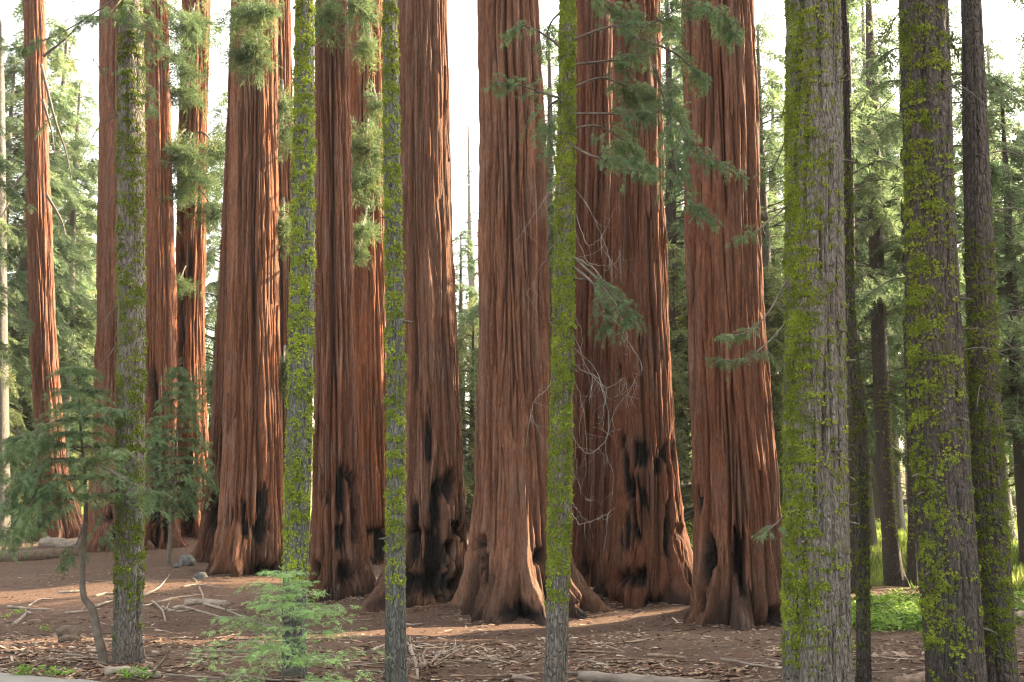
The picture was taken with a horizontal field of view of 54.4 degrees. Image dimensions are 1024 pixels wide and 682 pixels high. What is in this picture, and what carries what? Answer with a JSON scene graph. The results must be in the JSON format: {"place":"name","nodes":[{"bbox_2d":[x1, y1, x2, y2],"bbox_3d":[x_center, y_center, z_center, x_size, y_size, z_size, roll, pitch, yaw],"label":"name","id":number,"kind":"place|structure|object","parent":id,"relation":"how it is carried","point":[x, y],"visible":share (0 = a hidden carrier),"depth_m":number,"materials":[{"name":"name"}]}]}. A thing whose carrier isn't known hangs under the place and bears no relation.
{"place":"outdoors","nodes":[
{"label":"outdoors","id":0,"kind":"place"},
{"bbox_2d":[0,672,99,681],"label":"path","id":1,"kind":"structure","parent":0,"point":[6,677],"depth_m":14.42,"materials":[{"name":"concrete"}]},
{"bbox_2d":[0,453,1023,681],"bbox_3d":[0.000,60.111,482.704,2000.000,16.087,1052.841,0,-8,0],"label":"ground","id":2,"kind":"structure","parent":0,"point":[155,561],"depth_m":25.86,"materials":[{"name":"brown soil"}]},
{"bbox_2d":[0,20,10,540],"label":"mossy fir","id":3,"kind":"object","parent":2,"relation":"on","point":[4,415],"visible":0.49,"depth_m":63.15,"materials":[{"name":"grey plant"}]},
{"bbox_2d":[0,16,36,389],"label":"conifer","id":4,"kind":"object","parent":2,"relation":"on","point":[12,194],"visible":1,"depth_m":54.59,"materials":[{"name":"green plant"}]},
{"bbox_2d":[7,292,34,505],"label":"conifer","id":5,"kind":"object","parent":2,"relation":"on","point":[17,416],"visible":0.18,"depth_m":72.08,"materials":[{"name":"green plant"}]},
{"bbox_2d":[11,611,31,625],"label":"fallen branch","id":6,"kind":"object","parent":2,"relation":"on","point":[18,620],"visible":0.98,"depth_m":29.59,"materials":[{"name":"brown wood"}]},
{"bbox_2d":[7,605,53,609],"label":"fallen branch","id":7,"kind":"object","parent":2,"relation":"on","point":[16,607],"visible":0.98,"depth_m":32.23,"materials":[{"name":"brown wood"}]},
{"bbox_2d":[0,547,77,561],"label":"fallen log","id":8,"kind":"object","parent":2,"relation":"on","point":[44,554],"visible":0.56,"depth_m":48.68,"materials":[{"name":"brown wood"}]},
{"bbox_2d":[4,53,76,488],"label":"conifer","id":9,"kind":"object","parent":2,"relation":"on","point":[10,122],"visible":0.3,"depth_m":79.96,"materials":[{"name":"green plant"}]},
{"bbox_2d":[0,0,82,541],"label":"giant redwood","id":10,"kind":"object","parent":2,"relation":"on","point":[43,349],"visible":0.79,"depth_m":60.91,"materials":[{"name":"brown plant"}]},
{"bbox_2d":[9,284,89,524],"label":"conifer","id":11,"kind":"object","parent":2,"relation":"on","point":[27,421],"visible":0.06,"depth_m":83.12,"materials":[{"name":"green plant"}]},
{"bbox_2d":[3,0,96,523],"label":"conifer","id":12,"kind":"object","parent":2,"relation":"on","point":[64,188],"visible":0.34,"depth_m":82.18,"materials":[{"name":"green plant"}]},
{"bbox_2d":[8,26,96,468],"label":"conifer","id":13,"kind":"object","parent":2,"relation":"on","point":[72,63],"visible":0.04,"depth_m":104.21,"materials":[{"name":"green plant"}]},
{"bbox_2d":[7,78,98,484],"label":"conifer","id":14,"kind":"object","parent":2,"relation":"on","point":[91,168],"visible":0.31,"depth_m":85.84,"materials":[{"name":"green plant"}]},
{"bbox_2d":[12,144,96,437],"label":"conifer","id":15,"kind":"object","parent":2,"relation":"on","point":[85,237],"visible":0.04,"depth_m":98.89,"materials":[{"name":"green plant"}]},
{"bbox_2d":[38,536,81,547],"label":"fallen log","id":16,"kind":"object","parent":2,"relation":"on","point":[54,542],"visible":0.73,"depth_m":53.45,"materials":[{"name":"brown wood"}]},
{"bbox_2d":[35,656,87,659],"bbox_3d":[-7.418,5.225,16.408,0.799,0.063,0.143,3,-8,-25],"label":"fallen stick","id":17,"kind":"object","parent":2,"relation":"on","point":[86,657],"visible":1,"depth_m":16.42,"materials":[{"name":"brown wood"}]},
{"bbox_2d":[55,625,82,642],"bbox_3d":[-9.271,6.232,20.874,0.516,0.514,0.648,5,-9,-33],"label":"rock","id":18,"kind":"object","parent":2,"relation":"on","point":[68,633],"visible":0.69,"depth_m":20.84,"materials":[{"name":"grey stone"}]},
{"bbox_2d":[65,606,88,613],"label":"fallen branch","id":19,"kind":"object","parent":2,"relation":"on","point":[72,612],"visible":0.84,"depth_m":31.27,"materials":[{"name":"grey wood"}]},
{"bbox_2d":[1,563,153,678],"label":"path weeds","id":20,"kind":"object","parent":2,"relation":"on","point":[68,671],"visible":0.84,"depth_m":14.75,"materials":[{"name":"green plant"}]},
{"bbox_2d":[62,653,97,658],"bbox_3d":[-7.224,5.272,16.636,0.787,0.043,0.155,-1,-7,20],"label":"fallen stick","id":21,"kind":"object","parent":2,"relation":"on","point":[70,654],"visible":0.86,"depth_m":16.70,"materials":[{"name":"grey wood"}]},
{"bbox_2d":[68,333,94,516],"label":"conifer","id":22,"kind":"object","parent":2,"relation":"on","point":[75,414],"visible":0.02,"depth_m":90.58,"materials":[{"name":"plant"}]},
{"bbox_2d":[0,349,174,664],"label":"crooked sapling","id":23,"kind":"object","parent":2,"relation":"on","point":[29,478],"visible":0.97,"depth_m":15.96,"materials":[{"name":"green plant"}]},
{"bbox_2d":[0,0,203,663],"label":"mossy fir","id":24,"kind":"object","parent":2,"relation":"on","point":[129,557],"visible":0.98,"depth_m":16.87,"materials":[{"name":"green plant"}]},
{"bbox_2d":[79,0,154,551],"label":"giant redwood","id":25,"kind":"object","parent":2,"relation":"on","point":[106,288],"visible":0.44,"depth_m":54.64,"materials":[{"name":"brown plant"}]},
{"bbox_2d":[103,641,172,678],"bbox_3d":[-5.379,4.655,14.618,1.536,0.661,0.376,-4,-9,30],"label":"fallen log","id":26,"kind":"object","parent":2,"relation":"on","point":[111,670],"visible":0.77,"depth_m":14.67,"materials":[{"name":"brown wood"}]},
{"bbox_2d":[148,600,165,621],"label":"fallen branch","id":27,"kind":"object","parent":2,"relation":"on","point":[158,606],"visible":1,"depth_m":31.54,"materials":[{"name":"grey wood"}]},
{"bbox_2d":[144,574,170,595],"bbox_3d":[-13.410,9.090,37.285,0.683,0.335,5.726,2,-8,-14],"label":"fallen branch","id":28,"kind":"object","parent":2,"relation":"on","point":[151,591],"visible":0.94,"depth_m":35.85,"materials":[{"name":"brown wood"}]},
{"bbox_2d":[143,594,196,606],"bbox_3d":[-11.630,8.767,34.045,0.529,0.298,2.984,-3,-8,19],"label":"fallen branch","id":29,"kind":"object","parent":2,"relation":"on","point":[158,601],"visible":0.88,"depth_m":33.89,"materials":[{"name":"brown wood"}]},
{"bbox_2d":[143,0,202,549],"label":"giant redwood","id":30,"kind":"object","parent":2,"relation":"on","point":[161,313],"visible":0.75,"depth_m":54.97,"materials":[{"name":"brown plant"}]},
{"bbox_2d":[161,598,198,611],"bbox_3d":[-10.756,8.443,31.826,0.620,0.316,2.314,6,-10,-39],"label":"fallen branch","id":31,"kind":"object","parent":2,"relation":"on","point":[174,610],"visible":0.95,"depth_m":31.29,"materials":[{"name":"grey wood"}]},
{"bbox_2d":[145,358,219,565],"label":"young fir","id":32,"kind":"object","parent":2,"relation":"on","point":[191,406],"visible":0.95,"depth_m":46.03,"materials":[{"name":"green plant"}]},
{"bbox_2d":[179,554,194,565],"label":"rock","id":33,"kind":"object","parent":2,"relation":"on","point":[187,560],"visible":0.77,"depth_m":43.15,"materials":[{"name":"stone"}]},
{"bbox_2d":[144,0,230,538],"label":"giant redwood","id":34,"kind":"object","parent":2,"relation":"on","point":[190,154],"visible":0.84,"depth_m":57.80,"materials":[{"name":"brown plant"}]},
{"bbox_2d":[165,673,220,678],"bbox_3d":[-4.625,4.868,14.476,0.841,0.053,0.232,2,-7,4],"label":"fallen stick","id":35,"kind":"object","parent":2,"relation":"on","point":[180,675],"visible":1,"depth_m":14.45,"materials":[{"name":"brown wood"}]},
{"bbox_2d":[172,603,222,617],"bbox_3d":[-9.664,8.332,30.561,0.507,0.171,3.820,5,-9,-35],"label":"fallen branch","id":36,"kind":"object","parent":2,"relation":"on","point":[178,606],"visible":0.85,"depth_m":31.59,"materials":[{"name":"grey wood"}]},
{"bbox_2d":[193,572,207,578],"bbox_3d":[-12.229,9.280,39.158,0.591,0.409,0.484,-2,-8,16],"label":"rock","id":37,"kind":"object","parent":2,"relation":"on","point":[200,575],"visible":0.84,"depth_m":38.98,"materials":[{"name":"stone"}]},
{"bbox_2d":[182,575,221,587],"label":"fallen branch","id":38,"kind":"object","parent":2,"relation":"on","point":[207,584],"visible":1,"depth_m":36.99,"materials":[{"name":"brown wood"}]},
{"bbox_2d":[184,598,229,605],"bbox_3d":[-9.916,8.569,32.500,1.729,0.313,0.530,-2,-8,18],"label":"fallen log","id":39,"kind":"object","parent":2,"relation":"on","point":[190,601],"visible":0.81,"depth_m":32.52,"materials":[{"name":"grey wood"}]},
{"bbox_2d":[188,652,226,660],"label":"fallen branch","id":40,"kind":"object","parent":2,"relation":"on","point":[202,654],"visible":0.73,"depth_m":17.21,"materials":[{"name":"brown wood"}]},
{"bbox_2d":[190,19,230,562],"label":"giant redwood","id":41,"kind":"object","parent":2,"relation":"on","point":[202,550],"visible":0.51,"depth_m":50.63,"materials":[{"name":"brown plant"}]},
{"bbox_2d":[205,90,227,438],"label":"conifer","id":42,"kind":"object","parent":2,"relation":"on","point":[211,257],"visible":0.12,"depth_m":87.73,"materials":[{"name":"green wood"}]},
{"bbox_2d":[203,601,244,617],"bbox_3d":[-9.144,8.230,30.815,0.479,0.334,3.740,5,-9,-34],"label":"fallen branch","id":43,"kind":"object","parent":2,"relation":"on","point":[216,606],"visible":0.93,"depth_m":31.00,"materials":[{"name":"grey wood"}]},
{"bbox_2d":[206,0,308,577],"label":"giant redwood","id":44,"kind":"object","parent":2,"relation":"on","point":[248,538],"visible":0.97,"depth_m":41.92,"materials":[{"name":"brown plant"}]},
{"bbox_2d":[225,674,291,680],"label":"fallen stick","id":45,"kind":"object","parent":2,"relation":"on","point":[245,676],"visible":0.86,"depth_m":14.36,"materials":[{"name":"brown wood"}]},
{"bbox_2d":[182,565,390,681],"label":"young fir","id":46,"kind":"object","parent":2,"relation":"on","point":[304,610],"visible":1,"depth_m":13.59,"materials":[{"name":"green plant"}]},
{"bbox_2d":[275,0,310,557],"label":"giant redwood","id":47,"kind":"object","parent":2,"relation":"on","point":[285,90],"visible":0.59,"depth_m":51.71,"materials":[{"name":"brown plant"}]},
{"bbox_2d":[279,0,318,678],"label":"mossy fir","id":48,"kind":"object","parent":2,"relation":"on","point":[298,479],"visible":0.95,"depth_m":15.11,"materials":[{"name":"green plant"}]},
{"bbox_2d":[307,0,375,602],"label":"giant redwood","id":49,"kind":"object","parent":2,"relation":"on","point":[340,562],"visible":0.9,"depth_m":33.11,"materials":[{"name":"brown plant"}]},
{"bbox_2d":[347,0,386,564],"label":"giant redwood","id":50,"kind":"object","parent":2,"relation":"on","point":[366,94],"visible":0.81,"depth_m":48.09,"materials":[{"name":"brown plant"}]},
{"bbox_2d":[379,0,412,681],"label":"mossy fir","id":51,"kind":"object","parent":2,"relation":"on","point":[394,548],"visible":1,"depth_m":14.91,"materials":[{"name":"green plant"}]},
{"bbox_2d":[357,0,467,612],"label":"giant redwood","id":52,"kind":"object","parent":2,"relation":"on","point":[436,546],"visible":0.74,"depth_m":31.64,"materials":[{"name":"brown plant"}]},
{"bbox_2d":[406,636,424,648],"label":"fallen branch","id":53,"kind":"object","parent":2,"relation":"on","point":[410,642],"visible":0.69,"depth_m":20.04,"materials":[{"name":"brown wood"}]},
{"bbox_2d":[406,642,426,677],"bbox_3d":[-1.862,5.713,17.976,0.378,0.578,6.416,1,-8,-8],"label":"fallen branch","id":54,"kind":"object","parent":2,"relation":"on","point":[410,649],"visible":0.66,"depth_m":16.96,"materials":[{"name":"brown wood"}]},
{"bbox_2d":[414,643,469,668],"bbox_3d":[-1.182,5.049,15.767,0.972,0.452,2.494,0,-8,0],"label":"fallen branch","id":55,"kind":"object","parent":2,"relation":"on","point":[431,663],"visible":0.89,"depth_m":16.18,"materials":[{"name":"brown wood"}]},
{"bbox_2d":[418,656,475,662],"bbox_3d":[-1.090,5.415,16.929,1.016,0.062,0.197,-2,-8,17],"label":"fallen stick","id":56,"kind":"object","parent":2,"relation":"on","point":[467,660],"visible":0.85,"depth_m":16.80,"materials":[{"name":"brown wood"}]},
{"bbox_2d":[434,638,462,655],"bbox_3d":[-1.088,5.781,18.502,0.352,0.297,1.349,-2,-8,14],"label":"fallen branch","id":57,"kind":"object","parent":2,"relation":"on","point":[455,647],"visible":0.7,"depth_m":18.28,"materials":[{"name":"wood"}]},
{"bbox_2d":[452,229,478,501],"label":"conifer","id":58,"kind":"object","parent":2,"relation":"on","point":[461,289],"visible":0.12,"depth_m":89.33,"materials":[{"name":"green plant"}]},
{"bbox_2d":[452,126,478,487],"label":"dead snag","id":59,"kind":"object","parent":2,"relation":"on","point":[469,226],"visible":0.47,"depth_m":102.36,"materials":[{"name":"grey wood"}]},
{"bbox_2d":[457,296,478,531],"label":"conifer","id":60,"kind":"object","parent":2,"relation":"on","point":[468,465],"visible":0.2,"depth_m":73.38,"materials":[{"name":"green plant"}]},
{"bbox_2d":[474,672,538,676],"bbox_3d":[-0.090,5.104,15.233,1.108,0.069,0.223,6,-11,-22],"label":"fallen stick","id":61,"kind":"object","parent":2,"relation":"on","point":[525,674],"visible":0.87,"depth_m":15.18,"materials":[{"name":"brown wood"}]},
{"bbox_2d":[457,22,558,405],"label":"conifer","id":62,"kind":"object","parent":2,"relation":"on","point":[469,316],"visible":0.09,"depth_m":63.12,"materials":[{"name":"green wood"}]},
{"bbox_2d":[0,564,1023,681],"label":"leaf litter","id":63,"kind":"object","parent":2,"relation":"on","point":[719,670],"visible":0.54,"depth_m":18.04,"materials":[{"name":"brown plant"}]},
{"bbox_2d":[18,504,1023,590],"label":"meadow grass","id":64,"kind":"structure","parent":2,"relation":"on","point":[876,570],"depth_m":47.41,"materials":[{"name":"green plant"}]},
{"bbox_2d":[511,674,533,679],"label":"fallen branch","id":65,"kind":"object","parent":2,"relation":"on","point":[515,676],"visible":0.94,"depth_m":15.04,"materials":[{"name":"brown wood"}]},
{"bbox_2d":[443,0,613,625],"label":"giant redwood","id":66,"kind":"object","parent":2,"relation":"on","point":[503,579],"visible":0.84,"depth_m":29.40,"materials":[{"name":"brown plant"}]},
{"bbox_2d":[74,316,1008,495],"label":"distant forest","id":67,"kind":"object","parent":2,"relation":"on","point":[902,465],"depth_m":183.99,"materials":[{"name":"plant"}]},
{"bbox_2d":[570,0,614,586],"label":"giant redwood","id":68,"kind":"object","parent":2,"relation":"on","point":[593,185],"visible":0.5,"depth_m":37.85,"materials":[{"name":"brown plant"}]},
{"bbox_2d":[576,650,625,652],"bbox_3d":[1.654,5.807,18.589,0.944,0.059,0.190,-3,-7,19],"label":"fallen stick","id":69,"kind":"object","parent":2,"relation":"on","point":[582,651],"visible":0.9,"depth_m":18.62,"materials":[{"name":"brown wood"}]},
{"bbox_2d":[481,0,749,681],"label":"mossy fir","id":70,"kind":"object","parent":2,"relation":"on","point":[558,528],"visible":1,"depth_m":15.03,"materials":[{"name":"green plant"}]},
{"bbox_2d":[592,0,692,609],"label":"giant redwood","id":71,"kind":"object","parent":2,"relation":"on","point":[647,551],"visible":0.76,"depth_m":30.87,"materials":[{"name":"brown plant"}]},
{"bbox_2d":[578,671,717,681],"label":"fallen log","id":72,"kind":"object","parent":2,"relation":"on","point":[595,676],"visible":0.98,"depth_m":14.53,"materials":[{"name":"brown wood"}]},
{"bbox_2d":[647,651,685,658],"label":"fallen branch","id":73,"kind":"object","parent":2,"relation":"on","point":[661,655],"visible":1,"depth_m":17.98,"materials":[{"name":"brown wood"}]},
{"bbox_2d":[661,67,691,521],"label":"conifer","id":74,"kind":"object","parent":2,"relation":"on","point":[662,74],"visible":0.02,"depth_m":87.69,"materials":[{"name":"plant"}]},
{"bbox_2d":[667,239,694,550],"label":"conifer","id":75,"kind":"object","parent":2,"relation":"on","point":[679,388],"visible":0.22,"depth_m":53.27,"materials":[{"name":"green plant"}]},
{"bbox_2d":[660,0,765,518],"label":"conifer","id":76,"kind":"object","parent":2,"relation":"on","point":[674,225],"visible":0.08,"depth_m":61.44,"materials":[{"name":"green plant"}]},
{"bbox_2d":[681,0,781,630],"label":"giant redwood","id":77,"kind":"object","parent":2,"relation":"on","point":[736,577],"visible":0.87,"depth_m":27.02,"materials":[{"name":"brown plant"}]},
{"bbox_2d":[720,658,780,668],"bbox_3d":[3.820,5.160,15.951,1.058,0.062,0.256,-5,-9,32],"label":"fallen stick","id":78,"kind":"object","parent":2,"relation":"on","point":[735,661],"visible":1,"depth_m":15.96,"materials":[{"name":"brown wood"}]},
{"bbox_2d":[761,65,784,375],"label":"conifer","id":79,"kind":"object","parent":2,"relation":"on","point":[772,116],"visible":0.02,"depth_m":108.89,"materials":[{"name":"green wood"}]},
{"bbox_2d":[763,255,783,515],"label":"conifer","id":80,"kind":"object","parent":2,"relation":"on","point":[774,319],"visible":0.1,"depth_m":56.15,"materials":[{"name":"green plant"}]},
{"bbox_2d":[765,145,784,404],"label":"conifer","id":81,"kind":"object","parent":2,"relation":"on","point":[780,214],"visible":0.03,"depth_m":92.32,"materials":[{"name":"plant"}]},
{"bbox_2d":[682,13,871,513],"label":"conifer","id":82,"kind":"object","parent":2,"relation":"on","point":[770,157],"visible":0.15,"depth_m":63.77,"materials":[{"name":"green plant"}]},
{"bbox_2d":[703,0,859,681],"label":"mossy fir","id":83,"kind":"object","parent":2,"relation":"on","point":[817,641],"visible":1,"depth_m":13.29,"materials":[{"name":"green plant"}]},
{"bbox_2d":[775,9,904,592],"bbox_3d":[13.002,-2.403,37.640,5.671,24.700,6.477,0,-8,0],"label":"mossy fir","id":84,"kind":"object","parent":2,"relation":"on","point":[886,164],"visible":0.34,"depth_m":37.18,"materials":[{"name":"green plant"}]},
{"bbox_2d":[776,15,906,545],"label":"conifer","id":85,"kind":"object","parent":2,"relation":"on","point":[861,333],"visible":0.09,"depth_m":57.60,"materials":[{"name":"green plant"}]},
{"bbox_2d":[692,549,1023,634],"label":"ground herbs","id":86,"kind":"object","parent":2,"relation":"on","point":[912,618],"visible":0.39,"depth_m":28.72,"materials":[{"name":"green plant"}]},
{"bbox_2d":[841,0,906,681],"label":"mossy fir","id":87,"kind":"object","parent":2,"relation":"on","point":[861,464],"visible":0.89,"depth_m":14.66,"materials":[{"name":"plant"}]},
{"bbox_2d":[847,183,905,518],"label":"conifer","id":88,"kind":"object","parent":2,"relation":"on","point":[876,497],"depth_m":90.42,"materials":[{"name":"green plant"}]},
{"bbox_2d":[847,68,906,531],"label":"conifer","id":89,"kind":"object","parent":2,"relation":"on","point":[900,512],"visible":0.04,"depth_m":74.60,"materials":[{"name":"green plant"}]},
{"bbox_2d":[871,655,919,660],"bbox_3d":[6.402,5.337,16.721,1.057,0.066,0.244,0,-8,14],"label":"fallen stick","id":90,"kind":"object","parent":2,"relation":"on","point":[883,657],"visible":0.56,"depth_m":16.80,"materials":[{"name":"brown wood"}]},
{"bbox_2d":[889,196,906,497],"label":"conifer","id":91,"kind":"object","parent":2,"relation":"on","point":[905,471],"depth_m":118.98,"materials":[{"name":"plant"}]},
{"bbox_2d":[846,0,962,585],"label":"mossy fir","id":92,"kind":"object","parent":2,"relation":"on","point":[893,572],"visible":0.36,"depth_m":40.11,"materials":[{"name":"green plant"}]},
{"bbox_2d":[849,0,964,428],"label":"conifer","id":93,"kind":"object","parent":2,"relation":"on","point":[859,33],"visible":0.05,"depth_m":104.57,"materials":[{"name":"green plant"}]},
{"bbox_2d":[890,671,924,681],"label":"fallen log","id":94,"kind":"object","parent":2,"relation":"on","point":[919,677],"visible":0.69,"depth_m":14.32,"materials":[{"name":"brown wood"}]},
{"bbox_2d":[854,54,964,586],"bbox_3d":[16.331,-1.015,40.026,5.020,22.700,5.326,-3,-8,21],"label":"mossy fir","id":95,"kind":"object","parent":2,"relation":"on","point":[911,572],"visible":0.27,"depth_m":39.75,"materials":[{"name":"green plant"}]},
{"bbox_2d":[846,0,1023,440],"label":"mossy fir","id":96,"kind":"object","parent":2,"relation":"on","point":[998,91],"visible":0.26,"depth_m":27.41,"materials":[{"name":"green plant"}]},
{"bbox_2d":[867,0,1023,681],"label":"mossy fir","id":97,"kind":"object","parent":2,"relation":"on","point":[987,430],"visible":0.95,"depth_m":13.85,"materials":[{"name":"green plant"}]},
{"bbox_2d":[882,0,1023,681],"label":"mossy fir","id":98,"kind":"object","parent":2,"relation":"on","point":[951,612],"visible":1,"depth_m":13.42,"materials":[{"name":"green plant"}]},
{"bbox_2d":[901,58,1023,541],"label":"conifer","id":99,"kind":"object","parent":2,"relation":"on","point":[1012,511],"visible":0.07,"depth_m":63.35,"materials":[{"name":"green plant"}]},
{"bbox_2d":[955,35,1023,515],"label":"conifer","id":100,"kind":"object","parent":2,"relation":"on","point":[989,54],"visible":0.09,"depth_m":98.36,"materials":[{"name":"green plant"}]},
{"bbox_2d":[956,73,1023,564],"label":"conifer","id":101,"kind":"object","parent":2,"relation":"on","point":[1012,379],"visible":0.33,"depth_m":46.35,"materials":[{"name":"green plant"}]},
{"bbox_2d":[994,5,1023,467],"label":"conifer","id":102,"kind":"object","parent":2,"relation":"on","point":[1020,71],"visible":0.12,"depth_m":58.16,"materials":[{"name":"green plant"}]},
{"bbox_2d":[996,23,1023,482],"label":"conifer","id":103,"kind":"object","parent":2,"relation":"on","point":[1021,187],"visible":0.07,"depth_m":53.51,"materials":[{"name":"plant"}]},
{"bbox_2d":[1014,611,1023,623],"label":"fallen log","id":104,"kind":"object","parent":2,"relation":"on","point":[1020,613],"visible":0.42,"depth_m":28.84,"materials":[{"name":"brown wood"}]},
{"bbox_2d":[0,0,1023,447],"label":"sky","id":105,"kind":"structure","parent":0,"point":[462,14],"materials":[{"name":"white"}]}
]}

